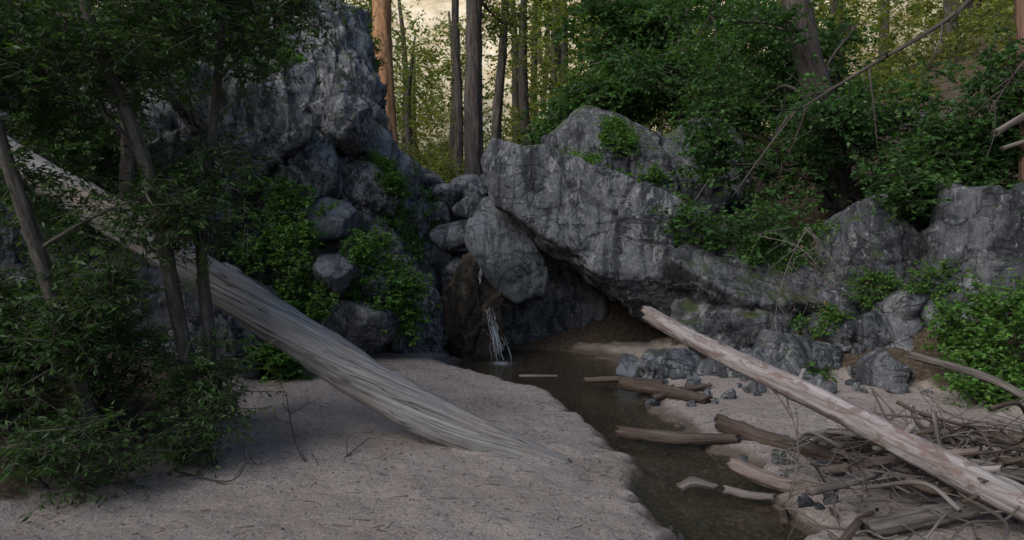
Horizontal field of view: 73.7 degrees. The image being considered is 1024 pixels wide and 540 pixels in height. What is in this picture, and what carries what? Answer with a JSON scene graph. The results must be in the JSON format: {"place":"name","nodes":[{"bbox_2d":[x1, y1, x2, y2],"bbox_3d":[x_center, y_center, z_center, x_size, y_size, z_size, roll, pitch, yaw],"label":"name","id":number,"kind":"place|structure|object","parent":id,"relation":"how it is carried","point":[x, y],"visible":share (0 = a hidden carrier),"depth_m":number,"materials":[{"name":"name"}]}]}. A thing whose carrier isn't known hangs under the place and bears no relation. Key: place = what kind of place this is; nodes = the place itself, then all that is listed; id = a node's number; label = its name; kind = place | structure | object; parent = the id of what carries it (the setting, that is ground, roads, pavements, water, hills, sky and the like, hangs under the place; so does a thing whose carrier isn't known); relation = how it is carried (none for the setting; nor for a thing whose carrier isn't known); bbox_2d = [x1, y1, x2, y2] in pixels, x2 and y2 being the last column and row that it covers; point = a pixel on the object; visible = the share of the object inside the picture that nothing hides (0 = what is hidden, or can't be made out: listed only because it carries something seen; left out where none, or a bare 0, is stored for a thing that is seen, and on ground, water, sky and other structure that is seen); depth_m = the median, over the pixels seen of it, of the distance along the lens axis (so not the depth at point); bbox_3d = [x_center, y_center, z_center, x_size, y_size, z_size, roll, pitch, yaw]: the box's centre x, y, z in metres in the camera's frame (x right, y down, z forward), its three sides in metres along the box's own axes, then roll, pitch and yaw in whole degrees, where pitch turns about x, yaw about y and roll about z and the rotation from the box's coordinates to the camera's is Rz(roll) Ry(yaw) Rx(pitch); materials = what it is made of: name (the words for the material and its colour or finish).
{"place":"outdoors","nodes":[
{"label":"outdoors","id":0,"kind":"place"},
{"bbox_2d":[0,0,1023,539],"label":"ground","id":1,"kind":"structure","parent":0,"point":[612,336],"depth_m":5.33,"materials":[{"name":"beige sand"}]},
{"bbox_2d":[59,242,201,341],"bbox_3d":[-4.472,0.322,8.194,1.912,1.592,1.525,-1,3,-30],"label":"boulder","id":2,"kind":"object","parent":1,"relation":"on","point":[190,297],"visible":0.07,"depth_m":7.66,"materials":[{"name":"stone"}]},
{"bbox_2d":[0,0,272,315],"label":"willow tree","id":3,"kind":"object","parent":1,"relation":"on","point":[123,161],"visible":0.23,"depth_m":7.88,"materials":[{"name":"green plant"}]},
{"bbox_2d":[0,284,276,522],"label":"willow shoots","id":4,"kind":"object","parent":1,"relation":"on","point":[37,458],"visible":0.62,"depth_m":4.72,"materials":[{"name":"green plant"}]},
{"bbox_2d":[0,0,360,478],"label":"willow tree","id":5,"kind":"object","parent":1,"relation":"on","point":[52,333],"visible":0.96,"depth_m":5.05,"materials":[{"name":"green plant"}]},
{"bbox_2d":[135,262,278,378],"bbox_3d":[-3.825,0.779,8.421,1.801,1.761,1.566,-2,3,-36],"label":"boulder","id":6,"kind":"object","parent":1,"relation":"on","point":[223,320],"visible":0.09,"depth_m":8.01,"materials":[{"name":"stone"}]},
{"bbox_2d":[0,0,449,353],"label":"granite cliff","id":7,"kind":"structure","parent":1,"relation":"on","point":[323,138],"depth_m":10.27,"materials":[{"name":"grey stone"}]},
{"bbox_2d":[60,15,443,262],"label":"cliff plants","id":8,"kind":"object","parent":7,"relation":"on","point":[395,181],"visible":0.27,"depth_m":10.76,"materials":[{"name":"green plant"}]},
{"bbox_2d":[297,197,357,242],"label":"boulder","id":9,"kind":"object","parent":7,"relation":"on","point":[338,221],"visible":0.69,"depth_m":9.66,"materials":[{"name":"stone"}]},
{"bbox_2d":[312,253,360,294],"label":"boulder","id":10,"kind":"object","parent":7,"relation":"on","point":[337,273],"visible":0.96,"depth_m":9.07,"materials":[{"name":"stone"}]},
{"bbox_2d":[236,334,313,384],"bbox_3d":[-2.923,1.162,8.358,1.087,0.895,1.090,1,3,32],"label":"leafy bush","id":11,"kind":"object","parent":1,"relation":"on","point":[277,363],"visible":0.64,"depth_m":8.15,"materials":[{"name":"green plant"}]},
{"bbox_2d":[0,136,572,462],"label":"fallen log","id":12,"kind":"object","parent":1,"relation":"on","point":[340,363],"visible":0.72,"depth_m":5.94,"materials":[{"name":"grey wood"}]},
{"bbox_2d":[225,175,354,321],"bbox_3d":[-3.099,-0.221,9.337,1.934,2.219,1.382,0,2,0],"label":"leafy bush","id":13,"kind":"object","parent":1,"relation":"on","point":[281,201],"visible":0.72,"depth_m":9.12,"materials":[{"name":"green plant"}]},
{"bbox_2d":[33,368,655,539],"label":"pebbles","id":14,"kind":"object","parent":1,"relation":"on","point":[42,528],"visible":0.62,"depth_m":4.85,"materials":[{"name":"stone"}]},
{"bbox_2d":[309,290,401,352],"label":"boulder","id":15,"kind":"object","parent":1,"relation":"on","point":[360,325],"visible":0.49,"depth_m":9.28,"materials":[{"name":"stone"}]},
{"bbox_2d":[372,0,397,143],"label":"pine tree","id":16,"kind":"object","parent":1,"relation":"on","point":[382,12],"visible":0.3,"depth_m":19.54,"materials":[{"name":"brown plant"}]},
{"bbox_2d":[330,215,443,352],"bbox_3d":[-1.739,0.223,9.641,1.512,1.992,1.243,0,2,0],"label":"leafy bush","id":17,"kind":"object","parent":1,"relation":"on","point":[405,286],"visible":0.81,"depth_m":9.46,"materials":[{"name":"green plant"}]},
{"bbox_2d":[451,0,462,177],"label":"cedar tree","id":18,"kind":"object","parent":1,"relation":"on","point":[458,121],"visible":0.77,"depth_m":21.68,"materials":[{"name":"brown plant"}]},
{"bbox_2d":[441,252,506,359],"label":"wet waterfall rock","id":19,"kind":"object","parent":1,"relation":"on","point":[467,300],"visible":0.71,"depth_m":10.80,"materials":[{"name":"stone"}]},
{"bbox_2d":[490,0,508,139],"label":"cedar tree","id":20,"kind":"object","parent":1,"relation":"on","point":[497,108],"visible":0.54,"depth_m":17.73,"materials":[{"name":"brown plant"}]},
{"bbox_2d":[456,0,543,175],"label":"cedar tree","id":21,"kind":"object","parent":1,"relation":"on","point":[473,107],"visible":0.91,"depth_m":15.71,"materials":[{"name":"brown plant"}]},
{"bbox_2d":[13,363,1005,538],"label":"fallen twigs","id":22,"kind":"object","parent":1,"relation":"on","point":[219,481],"depth_m":5.05,"materials":[{"name":"brown wood"}]},
{"bbox_2d":[416,167,608,345],"bbox_3d":[-0.448,-0.126,12.647,4.367,3.794,2.918,0,2,0],"label":"creek boulder pile","id":23,"kind":"object","parent":1,"relation":"on","point":[569,299],"visible":0.46,"depth_m":11.87,"materials":[{"name":"stone"}]},
{"bbox_2d":[464,200,547,303],"bbox_3d":[-0.121,-0.294,10.955,1.321,1.688,0.901,-1,3,-21],"label":"boulder","id":24,"kind":"object","parent":23,"relation":"on","point":[502,248],"visible":0.91,"depth_m":10.67,"materials":[{"name":"stone"}]},
{"bbox_2d":[13,0,1014,170],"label":"distant forest","id":25,"kind":"object","parent":1,"relation":"on","point":[410,133],"visible":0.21,"depth_m":35.12,"materials":[{"name":"green plant"}]},
{"bbox_2d":[33,0,1015,182],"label":"understory shrubs","id":26,"kind":"object","parent":1,"relation":"on","point":[1005,13],"visible":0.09,"depth_m":17.16,"materials":[{"name":"green plant"}]},
{"bbox_2d":[37,350,1016,539],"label":"sand twigs","id":27,"kind":"object","parent":1,"relation":"on","point":[479,464],"visible":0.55,"depth_m":5.29,"materials":[{"name":"brown wood"}]},
{"bbox_2d":[480,137,714,328],"bbox_3d":[1.783,-0.461,11.517,4.582,3.393,2.974,0,2,0],"label":"boulder","id":28,"kind":"object","parent":1,"relation":"on","point":[597,223],"visible":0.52,"depth_m":10.15,"materials":[{"name":"stone"}]},
{"bbox_2d":[551,255,580,274],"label":"boulder","id":29,"kind":"object","parent":28,"relation":"on","point":[567,258],"visible":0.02,"depth_m":11.52,"materials":[{"name":"stone"}]},
{"bbox_2d":[541,105,685,204],"bbox_3d":[1.673,-1.533,12.493,3.077,3.045,1.927,1,3,23],"label":"boulder","id":30,"kind":"object","parent":28,"relation":"on","point":[579,128],"visible":0.34,"depth_m":11.74,"materials":[{"name":"stone"}]},
{"bbox_2d":[558,148,673,184],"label":"moss plants","id":31,"kind":"object","parent":28,"relation":"on","point":[592,159],"visible":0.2,"depth_m":11.44,"materials":[{"name":"green plant"}]},
{"bbox_2d":[562,107,840,271],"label":"ledge plants","id":32,"kind":"object","parent":28,"relation":"on","point":[616,123],"visible":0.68,"depth_m":10.01,"materials":[{"name":"green plant"}]},
{"bbox_2d":[583,376,664,383],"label":"driftwood log","id":33,"kind":"object","parent":1,"relation":"on","point":[606,379],"visible":0.75,"depth_m":8.57,"materials":[{"name":"brown wood"}]},
{"bbox_2d":[616,353,641,376],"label":"boulder","id":34,"kind":"object","parent":1,"relation":"on","point":[625,364],"visible":0.51,"depth_m":9.10,"materials":[{"name":"stone"}]},
{"bbox_2d":[584,0,733,132],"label":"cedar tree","id":35,"kind":"object","parent":1,"relation":"on","point":[666,130],"visible":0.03,"depth_m":21.38,"materials":[{"name":"green plant"}]},
{"bbox_2d":[618,378,712,403],"bbox_3d":[1.705,1.392,7.853,0.172,0.186,1.364,-2,3,-36],"label":"driftwood log","id":36,"kind":"object","parent":1,"relation":"on","point":[652,388],"visible":0.95,"depth_m":7.75,"materials":[{"name":"brown wood"}]},
{"bbox_2d":[635,348,701,378],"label":"boulder","id":37,"kind":"object","parent":1,"relation":"on","point":[666,362],"visible":0.5,"depth_m":8.87,"materials":[{"name":"stone"}]},
{"bbox_2d":[615,426,740,446],"bbox_3d":[1.490,1.519,6.186,1.130,0.140,0.175,1,2,18],"label":"driftwood log","id":38,"kind":"object","parent":1,"relation":"on","point":[678,438],"visible":1,"depth_m":6.13,"materials":[{"name":"brown wood"}]},
{"bbox_2d":[651,383,712,400],"bbox_3d":[1.944,1.398,7.822,0.825,0.146,0.090,-1,3,-24],"label":"driftwood log","id":39,"kind":"object","parent":1,"relation":"on","point":[661,395],"visible":0.59,"depth_m":7.83,"materials":[{"name":"brown wood"}]},
{"bbox_2d":[515,0,870,158],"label":"alder tree","id":40,"kind":"object","parent":1,"relation":"on","point":[630,19],"visible":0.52,"depth_m":15.69,"materials":[{"name":"green plant"}]},
{"bbox_2d":[661,115,753,221],"bbox_3d":[3.246,-1.491,12.559,2.065,2.681,2.014,0,2,0],"label":"boulder","id":41,"kind":"object","parent":1,"relation":"on","point":[712,197],"visible":0.15,"depth_m":11.79,"materials":[{"name":"stone"}]},
{"bbox_2d":[696,358,730,377],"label":"boulder","id":42,"kind":"object","parent":1,"relation":"on","point":[708,366],"visible":0.26,"depth_m":8.74,"materials":[{"name":"stone"}]},
{"bbox_2d":[670,298,793,357],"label":"boulder","id":43,"kind":"object","parent":1,"relation":"on","point":[734,329],"visible":0.39,"depth_m":9.33,"materials":[{"name":"stone"}]},
{"bbox_2d":[663,216,859,321],"bbox_3d":[4.168,0.235,10.596,3.891,2.154,3.039,0,2,0],"label":"boulder","id":44,"kind":"object","parent":1,"relation":"on","point":[696,277],"visible":0.27,"depth_m":9.55,"materials":[{"name":"stone"}]},
{"bbox_2d":[733,218,878,377],"bbox_3d":[3.500,0.293,8.050,2.160,1.835,1.599,-2,3,-35],"label":"hanging dead branch","id":45,"kind":"object","parent":44,"relation":"on","point":[813,235],"visible":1,"depth_m":8.22,"materials":[{"name":"brown wood"}]},
{"bbox_2d":[714,414,848,463],"bbox_3d":[2.282,1.467,5.835,0.202,0.201,1.394,-1,3,-29],"label":"driftwood log","id":46,"kind":"object","parent":1,"relation":"on","point":[744,430],"visible":0.55,"depth_m":5.92,"materials":[{"name":"brown wood"}]},
{"bbox_2d":[726,457,837,493],"bbox_3d":[1.941,1.523,4.957,0.121,0.166,0.794,-2,3,-44],"label":"driftwood log","id":47,"kind":"object","parent":1,"relation":"on","point":[759,476],"visible":0.73,"depth_m":5.00,"materials":[{"name":"wood"}]},
{"bbox_2d":[752,329,831,371],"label":"boulder","id":48,"kind":"object","parent":1,"relation":"on","point":[795,350],"visible":0.45,"depth_m":8.51,"materials":[{"name":"stone"}]},
{"bbox_2d":[607,0,1023,263],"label":"alder tree","id":49,"kind":"object","parent":1,"relation":"on","point":[953,151],"visible":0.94,"depth_m":10.61,"materials":[{"name":"green plant"}]},
{"bbox_2d":[773,390,870,513],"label":"dead twigs","id":50,"kind":"object","parent":1,"relation":"on","point":[795,472],"visible":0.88,"depth_m":4.55,"materials":[{"name":"brown wood"}]},
{"bbox_2d":[637,98,1015,539],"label":"scattered stones","id":51,"kind":"object","parent":1,"relation":"on","point":[868,331],"visible":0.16,"depth_m":8.60,"materials":[{"name":"stone"}]},
{"bbox_2d":[808,194,928,290],"bbox_3d":[5.227,-0.044,9.919,2.176,2.113,1.472,0,2,-10],"label":"boulder","id":52,"kind":"object","parent":1,"relation":"on","point":[894,243],"visible":0.41,"depth_m":9.47,"materials":[{"name":"stone"}]},
{"bbox_2d":[726,0,1023,196],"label":"dead branch","id":53,"kind":"object","parent":1,"relation":"on","point":[949,17],"visible":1,"depth_m":7.89,"materials":[{"name":"wood"}]},
{"bbox_2d":[787,257,963,382],"bbox_3d":[4.327,0.661,8.774,3.068,1.679,1.326,0,2,0],"label":"fern clump","id":54,"kind":"object","parent":1,"relation":"on","point":[886,282],"visible":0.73,"depth_m":8.88,"materials":[{"name":"green plant"}]},
{"bbox_2d":[851,347,912,388],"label":"boulder","id":55,"kind":"object","parent":1,"relation":"on","point":[880,367],"visible":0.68,"depth_m":7.95,"materials":[{"name":"stone"}]},
{"bbox_2d":[765,383,1023,539],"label":"driftwood pile","id":56,"kind":"object","parent":1,"relation":"on","point":[1007,443],"visible":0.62,"depth_m":4.49,"materials":[{"name":"brown wood"}]},
{"bbox_2d":[641,305,1023,522],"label":"fallen log","id":57,"kind":"object","parent":56,"relation":"on","point":[1000,492],"visible":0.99,"depth_m":4.35,"materials":[{"name":"brown wood"}]},
{"bbox_2d":[908,351,1023,398],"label":"driftwood log","id":58,"kind":"object","parent":56,"relation":"on","point":[989,378],"visible":1,"depth_m":6.03,"materials":[{"name":"wood"}]},
{"bbox_2d":[863,283,929,320],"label":"boulder","id":59,"kind":"object","parent":1,"relation":"on","point":[903,305],"visible":0.52,"depth_m":8.72,"materials":[{"name":"stone"}]},
{"bbox_2d":[819,447,979,474],"bbox_3d":[2.586,1.311,4.654,0.082,0.451,1.047,-2,3,-36],"label":"driftwood log","id":60,"kind":"object","parent":1,"relation":"on","point":[883,460],"visible":0.48,"depth_m":4.69,"materials":[{"name":"brown wood"}]},
{"bbox_2d":[885,334,913,350],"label":"boulder","id":61,"kind":"object","parent":1,"relation":"on","point":[906,343],"visible":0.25,"depth_m":8.57,"materials":[{"name":"stone"}]},
{"bbox_2d":[811,432,1023,450],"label":"driftwood log","id":62,"kind":"object","parent":1,"relation":"on","point":[866,446],"visible":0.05,"depth_m":5.50,"materials":[{"name":"brown wood"}]},
{"bbox_2d":[859,500,996,536],"bbox_3d":[2.650,1.467,4.118,1.206,0.189,0.122,0,2,-11],"label":"driftwood log","id":63,"kind":"object","parent":1,"relation":"on","point":[916,518],"visible":0.67,"depth_m":4.04,"materials":[{"name":"brown wood"}]},
{"bbox_2d":[877,477,1023,490],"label":"driftwood log","id":64,"kind":"object","parent":1,"relation":"on","point":[893,480],"visible":0.11,"depth_m":4.71,"materials":[{"name":"brown wood"}]},
{"bbox_2d":[891,454,1023,477],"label":"driftwood log","id":65,"kind":"object","parent":1,"relation":"on","point":[1018,473],"visible":0.12,"depth_m":4.43,"materials":[{"name":"brown wood"}]},
{"bbox_2d":[913,183,1023,318],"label":"boulder","id":66,"kind":"object","parent":1,"relation":"on","point":[978,230],"visible":0.56,"depth_m":8.49,"materials":[{"name":"stone"}]},
{"bbox_2d":[1000,139,1023,150],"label":"leaning dead pole","id":67,"kind":"object","parent":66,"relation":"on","point":[1014,144],"visible":1,"depth_m":8.71,"materials":[{"name":"grey wood"}]},
{"bbox_2d":[919,268,1023,410],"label":"leafy bush","id":68,"kind":"object","parent":1,"relation":"on","point":[976,347],"visible":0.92,"depth_m":7.26,"materials":[{"name":"green plant"}]},
{"bbox_2d":[991,112,1023,136],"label":"leaning dead pole","id":69,"kind":"object","parent":1,"relation":"on","point":[1011,123],"visible":0.98,"depth_m":8.66,"materials":[{"name":"grey wood"}]},
{"bbox_2d":[1014,0,1023,182],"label":"dead snag","id":70,"kind":"object","parent":1,"relation":"on","point":[1019,12],"visible":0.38,"depth_m":9.19,"materials":[{"name":"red wood"}]},
{"bbox_2d":[454,350,807,539],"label":"creek water","id":71,"kind":"structure","parent":0,"point":[691,513],"depth_m":5.94,"materials":[{"name":"brown liquid"}]},
{"bbox_2d":[479,270,516,364],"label":"waterfall","id":72,"kind":"structure","parent":71,"relation":"on","point":[496,335],"depth_m":10.59,"materials":[{"name":"white liquid"}]},
{"bbox_2d":[519,374,558,377],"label":"driftwood log","id":73,"kind":"object","parent":71,"relation":"on","point":[532,376],"visible":1,"depth_m":9.02,"materials":[{"name":"grey wood"}]},
{"bbox_2d":[676,476,719,491],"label":"driftwood log","id":74,"kind":"object","parent":71,"relation":"on","point":[688,483],"visible":1,"depth_m":5.02,"materials":[{"name":"wood"}]},
{"bbox_2d":[722,485,775,500],"bbox_3d":[1.696,1.608,4.889,0.382,0.077,0.068,1,3,27],"label":"driftwood log","id":75,"kind":"object","parent":71,"relation":"on","point":[745,494],"visible":0.99,"depth_m":4.87,"materials":[{"name":"wood"}]}
]}

